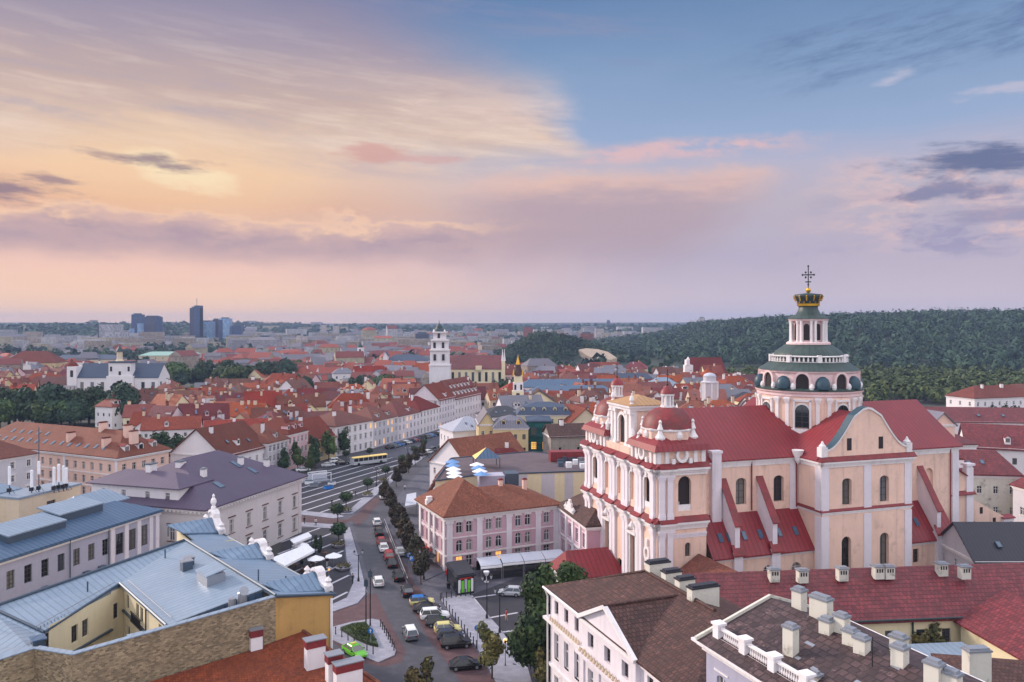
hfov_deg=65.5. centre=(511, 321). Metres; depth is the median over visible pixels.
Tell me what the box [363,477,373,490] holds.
clipped tree
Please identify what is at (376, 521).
parked car
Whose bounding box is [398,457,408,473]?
plum tree
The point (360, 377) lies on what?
leafy tree
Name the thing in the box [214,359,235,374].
leafy tree
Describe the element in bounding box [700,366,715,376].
old town house
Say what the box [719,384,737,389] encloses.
old town house
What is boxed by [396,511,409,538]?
plum tree
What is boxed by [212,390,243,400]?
old town house
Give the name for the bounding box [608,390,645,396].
old town house
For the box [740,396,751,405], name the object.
old town house
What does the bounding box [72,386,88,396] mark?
leafy tree
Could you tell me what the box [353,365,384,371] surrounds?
old town house
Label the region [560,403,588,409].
old town house
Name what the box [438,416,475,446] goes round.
pale roofed building
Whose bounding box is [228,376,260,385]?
old town house
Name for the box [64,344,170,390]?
white church
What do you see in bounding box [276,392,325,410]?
old town house
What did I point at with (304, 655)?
tiled house
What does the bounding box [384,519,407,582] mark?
metal railing
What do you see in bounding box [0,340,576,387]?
distant houses
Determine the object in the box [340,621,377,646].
clipped hedge
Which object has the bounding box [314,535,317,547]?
potted tree
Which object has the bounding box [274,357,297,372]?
leafy tree
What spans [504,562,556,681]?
leafy tree
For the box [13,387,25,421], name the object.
leafy tree
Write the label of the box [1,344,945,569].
ground
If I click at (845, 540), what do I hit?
window
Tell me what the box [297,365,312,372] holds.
old town house
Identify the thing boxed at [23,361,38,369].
old town house
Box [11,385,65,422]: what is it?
leafy tree
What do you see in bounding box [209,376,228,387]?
old town house
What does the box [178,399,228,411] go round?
old town house
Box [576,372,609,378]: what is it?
old town house
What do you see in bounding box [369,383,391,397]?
old town house
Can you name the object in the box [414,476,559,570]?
lilac house
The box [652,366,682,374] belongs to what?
old town house
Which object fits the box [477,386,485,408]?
old town house
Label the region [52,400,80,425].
leafy tree
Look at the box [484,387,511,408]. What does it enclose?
old town house
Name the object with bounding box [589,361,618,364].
old town house
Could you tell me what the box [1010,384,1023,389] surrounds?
ochre block
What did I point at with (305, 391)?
old town house
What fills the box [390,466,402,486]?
plum tree
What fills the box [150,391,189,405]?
old town house
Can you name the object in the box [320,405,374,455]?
town house
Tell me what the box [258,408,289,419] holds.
old town house
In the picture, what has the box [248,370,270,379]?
old town house
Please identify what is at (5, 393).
leafy tree
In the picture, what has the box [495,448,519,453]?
red roofed house
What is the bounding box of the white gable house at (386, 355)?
[383,351,389,359]
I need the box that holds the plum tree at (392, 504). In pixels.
[387,494,399,517]
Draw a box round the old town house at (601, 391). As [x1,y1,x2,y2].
[569,385,606,396]
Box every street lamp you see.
[353,549,363,581]
[481,574,492,618]
[494,586,505,632]
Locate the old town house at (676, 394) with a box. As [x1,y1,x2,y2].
[651,387,679,404]
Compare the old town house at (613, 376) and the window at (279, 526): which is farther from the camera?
the old town house at (613, 376)
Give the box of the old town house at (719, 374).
[717,371,738,375]
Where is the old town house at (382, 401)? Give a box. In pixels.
[374,395,408,406]
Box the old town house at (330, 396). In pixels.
[320,388,348,410]
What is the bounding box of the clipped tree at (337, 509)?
[328,502,344,521]
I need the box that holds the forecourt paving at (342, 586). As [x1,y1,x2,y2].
[279,528,351,603]
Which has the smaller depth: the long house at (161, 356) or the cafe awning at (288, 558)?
the cafe awning at (288, 558)
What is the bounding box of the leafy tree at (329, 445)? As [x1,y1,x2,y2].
[321,429,338,460]
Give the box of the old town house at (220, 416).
[201,413,224,427]
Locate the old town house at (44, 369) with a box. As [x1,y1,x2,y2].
[37,367,53,372]
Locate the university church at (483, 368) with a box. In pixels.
[450,349,505,382]
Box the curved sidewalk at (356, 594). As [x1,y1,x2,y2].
[333,527,366,611]
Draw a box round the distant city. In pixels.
[0,325,673,351]
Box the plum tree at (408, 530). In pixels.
[400,521,415,548]
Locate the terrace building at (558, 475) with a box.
[428,449,584,501]
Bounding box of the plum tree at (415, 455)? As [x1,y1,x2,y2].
[412,447,420,464]
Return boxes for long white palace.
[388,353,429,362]
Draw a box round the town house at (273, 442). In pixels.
[250,422,289,468]
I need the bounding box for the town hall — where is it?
[86,450,307,546]
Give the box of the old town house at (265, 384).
[237,380,272,386]
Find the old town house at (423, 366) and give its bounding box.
[414,363,429,371]
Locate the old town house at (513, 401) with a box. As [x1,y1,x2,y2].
[494,394,543,408]
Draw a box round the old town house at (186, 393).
[158,387,192,396]
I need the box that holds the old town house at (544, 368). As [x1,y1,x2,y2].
[525,364,556,373]
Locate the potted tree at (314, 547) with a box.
[312,543,315,555]
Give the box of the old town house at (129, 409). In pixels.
[122,400,155,424]
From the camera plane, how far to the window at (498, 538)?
151.85 m
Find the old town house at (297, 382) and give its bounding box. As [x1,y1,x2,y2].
[279,376,312,389]
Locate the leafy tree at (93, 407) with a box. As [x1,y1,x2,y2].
[89,398,104,418]
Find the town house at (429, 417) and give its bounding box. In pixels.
[401,394,439,434]
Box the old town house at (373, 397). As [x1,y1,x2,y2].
[360,391,380,401]
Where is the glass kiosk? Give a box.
[445,560,475,594]
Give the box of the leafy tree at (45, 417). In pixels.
[32,400,61,423]
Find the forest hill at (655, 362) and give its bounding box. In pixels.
[619,322,1023,370]
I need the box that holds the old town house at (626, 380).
[619,375,637,383]
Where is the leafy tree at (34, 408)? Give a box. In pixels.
[29,399,52,421]
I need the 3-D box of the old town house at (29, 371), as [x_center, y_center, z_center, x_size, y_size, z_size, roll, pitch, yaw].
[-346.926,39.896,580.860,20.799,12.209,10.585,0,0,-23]
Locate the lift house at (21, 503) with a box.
[0,481,81,522]
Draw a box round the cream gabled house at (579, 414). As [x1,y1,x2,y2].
[564,404,593,423]
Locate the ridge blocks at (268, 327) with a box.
[89,320,678,328]
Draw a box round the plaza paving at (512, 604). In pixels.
[472,575,550,681]
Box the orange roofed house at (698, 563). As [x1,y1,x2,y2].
[680,554,737,573]
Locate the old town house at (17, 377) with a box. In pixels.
[5,375,26,378]
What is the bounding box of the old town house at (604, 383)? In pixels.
[589,381,610,387]
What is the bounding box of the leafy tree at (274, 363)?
[267,360,277,368]
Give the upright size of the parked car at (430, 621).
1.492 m
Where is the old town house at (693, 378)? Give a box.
[679,375,702,382]
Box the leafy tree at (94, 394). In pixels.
[66,383,105,423]
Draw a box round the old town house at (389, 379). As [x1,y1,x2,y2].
[379,375,416,389]
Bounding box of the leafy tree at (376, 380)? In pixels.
[371,376,385,384]
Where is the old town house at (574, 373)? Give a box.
[556,371,588,374]
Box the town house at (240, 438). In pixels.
[169,420,265,462]
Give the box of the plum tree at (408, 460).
[404,452,412,472]
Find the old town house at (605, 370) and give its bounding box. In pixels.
[593,367,626,373]
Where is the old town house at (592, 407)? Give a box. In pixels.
[589,399,598,413]
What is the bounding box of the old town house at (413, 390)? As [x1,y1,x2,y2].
[408,388,419,397]
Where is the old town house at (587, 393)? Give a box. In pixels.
[568,386,603,403]
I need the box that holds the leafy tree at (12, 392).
[4,389,17,423]
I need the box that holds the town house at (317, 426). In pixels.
[292,416,336,460]
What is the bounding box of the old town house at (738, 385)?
[719,381,746,388]
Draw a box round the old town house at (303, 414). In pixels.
[289,410,310,420]
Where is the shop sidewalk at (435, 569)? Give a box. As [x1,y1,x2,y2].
[392,485,443,581]
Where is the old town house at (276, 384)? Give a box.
[267,380,282,386]
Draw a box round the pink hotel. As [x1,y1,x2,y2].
[0,421,171,493]
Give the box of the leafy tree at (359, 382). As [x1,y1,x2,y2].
[352,380,362,384]
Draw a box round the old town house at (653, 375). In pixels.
[648,373,671,378]
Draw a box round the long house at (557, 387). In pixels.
[525,385,608,393]
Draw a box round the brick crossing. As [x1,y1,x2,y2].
[333,593,405,666]
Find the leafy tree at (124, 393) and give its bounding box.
[105,382,140,415]
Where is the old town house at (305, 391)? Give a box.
[297,385,325,394]
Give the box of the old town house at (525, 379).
[522,376,538,381]
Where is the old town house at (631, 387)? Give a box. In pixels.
[608,384,641,392]
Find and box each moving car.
[372,575,384,586]
[402,624,418,640]
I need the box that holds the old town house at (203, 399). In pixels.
[202,397,234,402]
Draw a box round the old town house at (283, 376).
[263,372,299,379]
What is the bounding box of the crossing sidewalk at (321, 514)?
[302,511,343,518]
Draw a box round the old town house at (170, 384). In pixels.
[157,378,185,390]
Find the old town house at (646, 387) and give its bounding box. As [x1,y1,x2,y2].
[641,386,651,391]
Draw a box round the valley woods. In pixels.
[726,360,1023,404]
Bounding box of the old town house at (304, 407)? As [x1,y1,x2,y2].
[286,402,311,411]
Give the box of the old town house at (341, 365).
[327,363,345,366]
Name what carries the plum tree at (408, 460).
on the pavement at (434, 587)
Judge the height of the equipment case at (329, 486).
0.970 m
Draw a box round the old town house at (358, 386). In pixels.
[342,382,368,392]
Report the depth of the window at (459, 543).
148.37 m
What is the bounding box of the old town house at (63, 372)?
[60,369,66,375]
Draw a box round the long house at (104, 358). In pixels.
[59,355,127,362]
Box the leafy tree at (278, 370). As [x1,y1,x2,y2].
[267,367,282,374]
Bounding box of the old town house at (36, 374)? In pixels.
[27,370,60,378]
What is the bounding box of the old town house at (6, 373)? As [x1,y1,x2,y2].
[0,368,14,376]
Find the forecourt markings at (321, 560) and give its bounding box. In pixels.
[278,528,349,599]
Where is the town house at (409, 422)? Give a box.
[380,401,420,440]
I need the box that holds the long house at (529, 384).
[523,379,625,390]
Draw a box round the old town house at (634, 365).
[625,361,647,370]
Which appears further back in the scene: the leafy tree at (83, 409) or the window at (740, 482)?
the leafy tree at (83, 409)
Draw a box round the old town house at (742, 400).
[737,394,754,405]
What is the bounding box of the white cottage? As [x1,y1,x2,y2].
[955,434,979,449]
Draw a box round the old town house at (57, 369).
[50,367,66,371]
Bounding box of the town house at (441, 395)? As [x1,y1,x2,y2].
[410,382,455,425]
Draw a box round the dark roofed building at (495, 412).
[475,405,516,419]
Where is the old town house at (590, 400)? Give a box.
[580,395,594,408]
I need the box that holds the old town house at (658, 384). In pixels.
[638,379,672,387]
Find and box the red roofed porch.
[550,547,621,581]
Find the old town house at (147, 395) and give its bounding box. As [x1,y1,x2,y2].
[137,386,157,403]
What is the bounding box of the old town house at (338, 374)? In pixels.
[331,367,352,381]
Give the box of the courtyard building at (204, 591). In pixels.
[0,494,335,681]
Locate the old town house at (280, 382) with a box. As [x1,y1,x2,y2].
[273,377,292,384]
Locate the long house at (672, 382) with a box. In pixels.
[649,377,675,385]
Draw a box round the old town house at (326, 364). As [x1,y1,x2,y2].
[325,361,346,366]
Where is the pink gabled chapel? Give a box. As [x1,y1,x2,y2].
[928,410,957,436]
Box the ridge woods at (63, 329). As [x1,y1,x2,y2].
[0,322,189,336]
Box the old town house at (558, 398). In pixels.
[549,393,573,403]
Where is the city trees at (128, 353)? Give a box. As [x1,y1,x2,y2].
[0,332,982,371]
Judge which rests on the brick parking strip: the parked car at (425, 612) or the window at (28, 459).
the parked car at (425, 612)
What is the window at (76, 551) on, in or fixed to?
in the office building at (59, 541)
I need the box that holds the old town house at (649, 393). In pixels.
[643,389,663,397]
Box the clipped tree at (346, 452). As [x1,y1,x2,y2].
[342,450,349,455]
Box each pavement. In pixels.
[302,429,535,681]
[333,619,395,662]
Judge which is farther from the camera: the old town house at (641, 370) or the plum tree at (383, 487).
the old town house at (641, 370)
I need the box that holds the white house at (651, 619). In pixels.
[542,557,742,681]
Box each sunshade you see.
[292,542,308,546]
[307,555,323,560]
[325,552,341,558]
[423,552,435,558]
[445,459,458,462]
[446,463,459,466]
[446,466,460,470]
[446,470,460,473]
[447,473,462,477]
[470,462,483,465]
[471,465,484,468]
[472,468,486,472]
[473,471,488,475]
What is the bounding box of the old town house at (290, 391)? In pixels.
[282,387,297,394]
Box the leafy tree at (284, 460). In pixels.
[277,447,289,468]
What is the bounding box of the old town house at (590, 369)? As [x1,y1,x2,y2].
[584,366,598,372]
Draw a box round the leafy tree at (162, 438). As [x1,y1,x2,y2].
[149,430,182,456]
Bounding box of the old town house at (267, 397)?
[244,387,281,406]
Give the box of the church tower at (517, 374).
[512,357,523,394]
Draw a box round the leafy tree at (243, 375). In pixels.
[226,364,248,378]
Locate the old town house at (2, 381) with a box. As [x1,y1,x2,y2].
[0,377,12,385]
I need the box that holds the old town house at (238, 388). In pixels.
[227,382,249,392]
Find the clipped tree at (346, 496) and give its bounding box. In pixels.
[338,491,352,506]
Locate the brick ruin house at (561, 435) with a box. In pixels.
[541,419,585,452]
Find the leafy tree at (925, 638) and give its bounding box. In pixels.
[911,622,947,643]
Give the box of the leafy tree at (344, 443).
[338,426,350,455]
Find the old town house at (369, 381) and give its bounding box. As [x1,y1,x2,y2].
[361,376,376,389]
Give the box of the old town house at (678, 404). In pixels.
[675,397,703,407]
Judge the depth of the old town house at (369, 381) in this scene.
437.34 m
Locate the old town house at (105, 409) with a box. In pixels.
[94,392,133,429]
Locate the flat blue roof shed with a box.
[909,642,965,655]
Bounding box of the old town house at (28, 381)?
[9,378,39,386]
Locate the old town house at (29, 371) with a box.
[23,368,38,373]
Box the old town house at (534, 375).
[522,372,541,378]
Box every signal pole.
[364,580,367,621]
[368,569,371,625]
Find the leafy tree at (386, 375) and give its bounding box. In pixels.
[378,374,395,377]
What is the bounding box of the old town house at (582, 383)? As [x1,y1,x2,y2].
[573,379,587,384]
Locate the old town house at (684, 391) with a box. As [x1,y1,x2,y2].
[682,388,694,400]
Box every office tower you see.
[98,323,128,337]
[129,313,144,332]
[144,316,162,331]
[190,305,202,337]
[203,320,214,338]
[212,319,218,336]
[219,317,231,343]
[231,325,242,334]
[296,333,301,343]
[302,334,307,340]
[320,324,326,330]
[333,325,338,332]
[415,332,429,338]
[523,326,532,337]
[579,332,593,339]
[595,327,603,337]
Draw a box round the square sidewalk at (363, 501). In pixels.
[341,455,426,513]
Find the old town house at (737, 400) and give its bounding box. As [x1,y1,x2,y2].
[734,393,754,404]
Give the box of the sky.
[0,0,1023,322]
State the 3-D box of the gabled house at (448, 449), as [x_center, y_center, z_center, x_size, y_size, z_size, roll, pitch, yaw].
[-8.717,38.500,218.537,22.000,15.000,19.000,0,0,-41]
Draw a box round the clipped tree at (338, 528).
[329,522,347,539]
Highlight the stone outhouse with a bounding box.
[931,644,1023,681]
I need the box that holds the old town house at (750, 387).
[741,384,754,390]
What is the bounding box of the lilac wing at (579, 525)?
[557,493,601,551]
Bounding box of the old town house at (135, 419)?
[128,410,153,434]
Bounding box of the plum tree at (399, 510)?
[390,504,407,529]
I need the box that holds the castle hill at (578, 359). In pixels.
[508,341,625,365]
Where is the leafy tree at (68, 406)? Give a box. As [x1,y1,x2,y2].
[53,399,80,425]
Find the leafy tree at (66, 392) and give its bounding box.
[53,383,73,398]
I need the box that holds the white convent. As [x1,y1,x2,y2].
[958,423,1023,474]
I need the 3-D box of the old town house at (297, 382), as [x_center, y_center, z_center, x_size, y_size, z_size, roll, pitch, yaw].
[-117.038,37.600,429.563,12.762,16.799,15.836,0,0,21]
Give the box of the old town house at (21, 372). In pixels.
[7,366,25,375]
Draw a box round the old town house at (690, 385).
[673,381,700,400]
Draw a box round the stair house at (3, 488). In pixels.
[0,483,21,493]
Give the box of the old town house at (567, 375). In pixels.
[557,370,580,378]
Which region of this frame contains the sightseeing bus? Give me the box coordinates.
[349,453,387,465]
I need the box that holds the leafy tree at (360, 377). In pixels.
[348,373,366,383]
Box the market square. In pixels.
[302,456,404,514]
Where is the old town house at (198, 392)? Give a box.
[187,388,205,394]
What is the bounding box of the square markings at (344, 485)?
[302,457,398,511]
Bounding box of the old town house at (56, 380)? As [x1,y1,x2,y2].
[34,374,75,389]
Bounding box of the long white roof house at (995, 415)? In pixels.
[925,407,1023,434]
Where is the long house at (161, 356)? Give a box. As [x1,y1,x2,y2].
[138,351,201,360]
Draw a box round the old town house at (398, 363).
[373,360,402,365]
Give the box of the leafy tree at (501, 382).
[491,377,511,387]
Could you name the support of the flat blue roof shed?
on the ground
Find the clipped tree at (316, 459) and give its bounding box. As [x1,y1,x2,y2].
[313,457,319,467]
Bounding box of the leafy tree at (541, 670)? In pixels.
[532,646,550,681]
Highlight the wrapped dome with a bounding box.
[701,373,718,400]
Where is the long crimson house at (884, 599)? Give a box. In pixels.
[682,561,1023,643]
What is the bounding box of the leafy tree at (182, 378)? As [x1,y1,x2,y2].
[171,370,189,385]
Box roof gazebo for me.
[473,447,499,464]
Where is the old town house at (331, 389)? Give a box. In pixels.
[296,385,336,391]
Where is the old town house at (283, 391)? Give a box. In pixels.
[268,386,296,392]
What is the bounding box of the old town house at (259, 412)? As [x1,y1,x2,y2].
[250,403,301,418]
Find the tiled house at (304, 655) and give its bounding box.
[151,625,380,681]
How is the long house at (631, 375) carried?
on the ground
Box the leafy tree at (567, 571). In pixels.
[556,560,588,583]
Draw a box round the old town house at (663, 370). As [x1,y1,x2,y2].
[652,365,676,374]
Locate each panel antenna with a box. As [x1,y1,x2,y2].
[7,466,14,493]
[29,470,35,492]
[51,467,58,492]
[56,464,63,491]
[61,465,68,490]
[65,467,70,489]
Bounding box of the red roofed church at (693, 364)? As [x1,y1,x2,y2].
[682,357,726,372]
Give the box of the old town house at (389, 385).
[387,380,419,392]
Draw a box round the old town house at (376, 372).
[373,367,389,376]
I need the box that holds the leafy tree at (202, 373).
[191,363,213,382]
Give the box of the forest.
[573,307,1023,370]
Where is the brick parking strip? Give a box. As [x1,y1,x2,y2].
[386,531,493,681]
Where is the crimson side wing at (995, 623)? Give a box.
[953,589,1023,659]
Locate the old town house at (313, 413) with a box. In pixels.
[299,407,336,416]
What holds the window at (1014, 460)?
in the white convent
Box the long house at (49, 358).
[9,351,68,367]
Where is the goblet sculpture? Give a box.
[483,570,488,582]
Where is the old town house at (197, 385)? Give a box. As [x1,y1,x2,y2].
[194,380,211,387]
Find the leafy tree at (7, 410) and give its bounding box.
[0,397,16,427]
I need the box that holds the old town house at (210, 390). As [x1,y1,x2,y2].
[187,386,226,395]
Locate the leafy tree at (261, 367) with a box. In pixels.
[245,359,273,374]
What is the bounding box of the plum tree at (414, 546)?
[403,533,424,564]
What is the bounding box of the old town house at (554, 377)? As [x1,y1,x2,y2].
[547,373,558,378]
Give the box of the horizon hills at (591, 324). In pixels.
[0,322,686,326]
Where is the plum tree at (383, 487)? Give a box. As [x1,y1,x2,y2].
[378,479,389,497]
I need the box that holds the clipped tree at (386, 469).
[381,466,390,477]
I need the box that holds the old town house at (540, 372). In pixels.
[532,370,553,375]
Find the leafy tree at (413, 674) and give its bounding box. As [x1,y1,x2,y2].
[404,655,433,681]
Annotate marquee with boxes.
[474,556,501,579]
[495,553,523,577]
[516,551,544,574]
[537,549,562,565]
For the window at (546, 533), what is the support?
in the lilac house at (460, 518)
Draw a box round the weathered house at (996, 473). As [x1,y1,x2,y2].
[959,449,1023,521]
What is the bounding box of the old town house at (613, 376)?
[596,373,618,378]
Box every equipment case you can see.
[309,483,317,486]
[323,484,332,488]
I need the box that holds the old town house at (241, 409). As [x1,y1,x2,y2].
[229,399,268,418]
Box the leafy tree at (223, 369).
[215,368,224,378]
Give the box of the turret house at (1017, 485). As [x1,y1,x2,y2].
[1009,477,1023,521]
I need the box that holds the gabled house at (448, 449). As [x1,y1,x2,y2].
[427,431,524,488]
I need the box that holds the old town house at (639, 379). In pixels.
[627,376,647,383]
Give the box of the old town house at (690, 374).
[680,370,699,377]
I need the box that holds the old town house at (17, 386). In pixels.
[9,382,36,390]
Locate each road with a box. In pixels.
[302,496,380,526]
[311,435,439,467]
[333,451,459,681]
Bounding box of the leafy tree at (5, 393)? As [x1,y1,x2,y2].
[0,386,10,424]
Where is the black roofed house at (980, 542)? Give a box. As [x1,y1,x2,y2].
[941,522,1023,564]
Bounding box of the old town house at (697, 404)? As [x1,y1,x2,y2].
[678,397,707,407]
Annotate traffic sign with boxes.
[368,628,372,642]
[409,556,413,574]
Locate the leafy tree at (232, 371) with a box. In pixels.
[220,365,248,378]
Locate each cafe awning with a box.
[274,544,314,566]
[290,532,311,549]
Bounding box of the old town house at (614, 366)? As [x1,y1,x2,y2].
[601,364,623,367]
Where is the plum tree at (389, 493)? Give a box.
[384,486,396,509]
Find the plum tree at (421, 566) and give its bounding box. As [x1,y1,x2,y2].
[411,547,429,584]
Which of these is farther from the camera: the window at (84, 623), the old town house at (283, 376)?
the old town house at (283, 376)
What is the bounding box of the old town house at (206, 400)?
[186,394,215,402]
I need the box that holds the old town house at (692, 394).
[685,388,727,400]
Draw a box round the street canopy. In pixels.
[405,492,415,506]
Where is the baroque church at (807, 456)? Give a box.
[579,265,1015,572]
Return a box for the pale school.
[944,383,1023,407]
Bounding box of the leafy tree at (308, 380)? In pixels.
[304,376,313,387]
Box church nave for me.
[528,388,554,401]
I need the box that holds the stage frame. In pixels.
[308,470,330,482]
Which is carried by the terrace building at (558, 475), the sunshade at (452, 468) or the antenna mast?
the sunshade at (452, 468)
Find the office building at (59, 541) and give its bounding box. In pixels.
[0,488,163,601]
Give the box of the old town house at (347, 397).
[327,390,369,410]
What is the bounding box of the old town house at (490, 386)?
[474,381,499,389]
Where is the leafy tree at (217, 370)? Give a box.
[211,364,231,378]
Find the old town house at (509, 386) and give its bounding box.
[500,379,512,389]
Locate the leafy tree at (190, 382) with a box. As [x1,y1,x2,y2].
[187,369,197,383]
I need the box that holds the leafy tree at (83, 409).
[61,395,90,425]
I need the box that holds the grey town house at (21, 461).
[0,440,39,488]
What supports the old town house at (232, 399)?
on the ground
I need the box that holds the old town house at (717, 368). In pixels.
[699,363,723,372]
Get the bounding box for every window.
[6,570,12,589]
[9,460,15,468]
[11,474,14,482]
[24,564,30,582]
[26,458,31,466]
[26,471,29,479]
[41,558,47,576]
[58,553,63,570]
[71,625,75,642]
[73,548,78,565]
[82,619,86,636]
[88,543,93,560]
[102,538,107,555]
[113,603,116,618]
[116,532,122,554]
[129,528,134,549]
[141,524,146,545]
[166,523,175,541]
[228,515,235,534]
[246,509,252,527]
[262,503,268,521]
[262,526,268,542]
[277,497,283,514]
[277,520,283,538]
[292,492,297,509]
[292,514,297,531]
[456,522,462,533]
[456,540,462,552]
[466,521,471,532]
[466,539,471,550]
[466,555,472,565]
[478,372,480,381]
[485,372,487,381]
[485,519,492,530]
[485,536,492,548]
[495,518,501,529]
[496,535,501,546]
[515,515,520,526]
[515,532,521,544]
[524,514,529,525]
[524,531,530,543]
[531,427,536,434]
[531,442,536,448]
[543,512,549,523]
[544,529,548,540]
[553,629,559,662]
[562,637,569,672]
[572,646,578,681]
[576,618,578,631]
[589,669,592,681]
[625,662,627,676]
[634,536,634,570]
[685,543,688,555]
[714,668,727,681]
[736,478,743,503]
[774,475,780,500]
[792,562,799,569]
[795,405,808,427]
[838,405,848,410]
[842,478,848,503]
[842,536,847,566]
[847,438,851,450]
[879,436,882,448]
[880,476,885,500]
[880,533,885,563]
[913,549,916,561]
[916,629,923,635]
[942,628,948,641]
[977,486,982,493]
[993,486,997,493]
[1012,458,1016,464]
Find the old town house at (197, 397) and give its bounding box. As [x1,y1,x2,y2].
[188,391,217,402]
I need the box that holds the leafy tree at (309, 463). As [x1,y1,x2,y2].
[304,451,314,468]
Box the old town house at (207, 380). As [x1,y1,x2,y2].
[204,376,228,381]
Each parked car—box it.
[295,466,310,471]
[320,462,335,466]
[329,457,340,462]
[335,459,349,464]
[372,518,381,525]
[374,526,383,536]
[376,536,385,545]
[378,542,388,551]
[383,549,393,560]
[385,444,396,448]
[385,557,397,567]
[392,569,404,581]
[394,546,404,556]
[400,583,413,596]
[409,594,434,604]
[412,601,440,613]
[420,606,449,619]
[424,614,450,627]
[428,446,437,451]
[434,620,461,632]
[436,627,464,639]
[440,633,472,649]
[448,655,482,671]
[498,585,521,596]
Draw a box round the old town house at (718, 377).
[701,373,727,380]
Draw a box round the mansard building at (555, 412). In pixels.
[515,402,571,423]
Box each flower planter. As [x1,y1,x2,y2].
[331,540,345,547]
[335,562,350,570]
[342,507,352,512]
[362,491,372,496]
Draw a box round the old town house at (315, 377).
[297,371,320,381]
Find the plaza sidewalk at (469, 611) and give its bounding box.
[441,594,531,681]
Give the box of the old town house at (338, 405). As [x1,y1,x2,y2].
[331,399,380,410]
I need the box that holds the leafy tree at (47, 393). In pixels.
[27,381,67,411]
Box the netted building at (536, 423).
[525,415,552,451]
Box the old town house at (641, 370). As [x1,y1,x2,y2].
[634,367,649,373]
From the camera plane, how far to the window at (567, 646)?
89.29 m
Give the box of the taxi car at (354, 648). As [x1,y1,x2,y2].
[341,641,367,656]
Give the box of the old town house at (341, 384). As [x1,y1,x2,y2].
[314,379,347,389]
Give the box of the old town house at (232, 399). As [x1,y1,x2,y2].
[225,398,239,401]
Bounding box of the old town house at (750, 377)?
[730,372,755,381]
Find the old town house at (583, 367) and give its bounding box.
[575,363,599,370]
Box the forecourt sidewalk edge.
[302,522,332,528]
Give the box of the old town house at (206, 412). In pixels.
[183,403,229,425]
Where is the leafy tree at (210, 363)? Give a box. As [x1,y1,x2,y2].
[192,359,220,368]
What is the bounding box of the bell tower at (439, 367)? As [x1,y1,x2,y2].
[429,321,450,383]
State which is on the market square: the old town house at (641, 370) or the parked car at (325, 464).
the parked car at (325, 464)
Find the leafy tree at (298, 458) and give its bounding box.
[291,441,305,467]
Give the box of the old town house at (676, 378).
[656,372,682,382]
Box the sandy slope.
[579,348,616,361]
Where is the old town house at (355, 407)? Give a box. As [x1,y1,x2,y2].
[340,400,363,412]
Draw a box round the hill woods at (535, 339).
[493,328,630,363]
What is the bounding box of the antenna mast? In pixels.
[36,427,43,491]
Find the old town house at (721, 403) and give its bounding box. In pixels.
[707,395,735,406]
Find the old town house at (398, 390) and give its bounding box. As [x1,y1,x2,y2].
[391,382,419,397]
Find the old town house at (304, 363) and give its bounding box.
[293,360,312,364]
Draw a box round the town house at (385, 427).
[352,406,399,447]
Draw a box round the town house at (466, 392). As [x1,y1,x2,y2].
[440,376,481,419]
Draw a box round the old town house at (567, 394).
[542,388,576,398]
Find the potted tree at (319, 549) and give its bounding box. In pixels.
[317,538,321,552]
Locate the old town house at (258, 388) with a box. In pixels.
[247,384,272,390]
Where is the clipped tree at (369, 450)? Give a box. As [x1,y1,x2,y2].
[366,447,372,454]
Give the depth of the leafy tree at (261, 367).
531.06 m
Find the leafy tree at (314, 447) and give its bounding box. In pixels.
[308,435,320,465]
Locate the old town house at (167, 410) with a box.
[146,400,182,416]
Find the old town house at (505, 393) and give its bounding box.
[500,392,528,395]
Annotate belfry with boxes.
[357,342,364,354]
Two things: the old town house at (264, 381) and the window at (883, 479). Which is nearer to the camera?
the window at (883, 479)
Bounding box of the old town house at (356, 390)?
[337,385,364,393]
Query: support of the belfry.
on the ground
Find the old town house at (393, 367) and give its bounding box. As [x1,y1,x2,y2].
[384,364,412,370]
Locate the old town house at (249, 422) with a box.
[204,417,267,426]
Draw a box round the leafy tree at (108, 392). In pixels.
[104,380,139,396]
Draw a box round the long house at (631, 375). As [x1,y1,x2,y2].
[615,373,653,378]
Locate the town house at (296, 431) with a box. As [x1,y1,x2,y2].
[265,417,309,469]
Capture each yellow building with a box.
[475,406,493,434]
[492,415,529,450]
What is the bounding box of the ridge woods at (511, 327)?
[0,320,681,333]
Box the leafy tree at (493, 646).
[476,620,505,678]
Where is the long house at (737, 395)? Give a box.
[728,392,747,401]
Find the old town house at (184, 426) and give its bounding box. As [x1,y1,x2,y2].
[140,413,202,439]
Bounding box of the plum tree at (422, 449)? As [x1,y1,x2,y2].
[419,441,426,453]
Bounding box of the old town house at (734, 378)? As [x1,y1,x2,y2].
[717,373,753,384]
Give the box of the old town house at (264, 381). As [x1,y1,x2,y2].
[254,379,282,382]
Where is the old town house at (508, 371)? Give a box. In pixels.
[504,365,514,380]
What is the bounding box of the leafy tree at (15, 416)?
[8,394,26,421]
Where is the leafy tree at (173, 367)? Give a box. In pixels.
[166,361,191,380]
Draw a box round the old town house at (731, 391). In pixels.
[726,387,750,397]

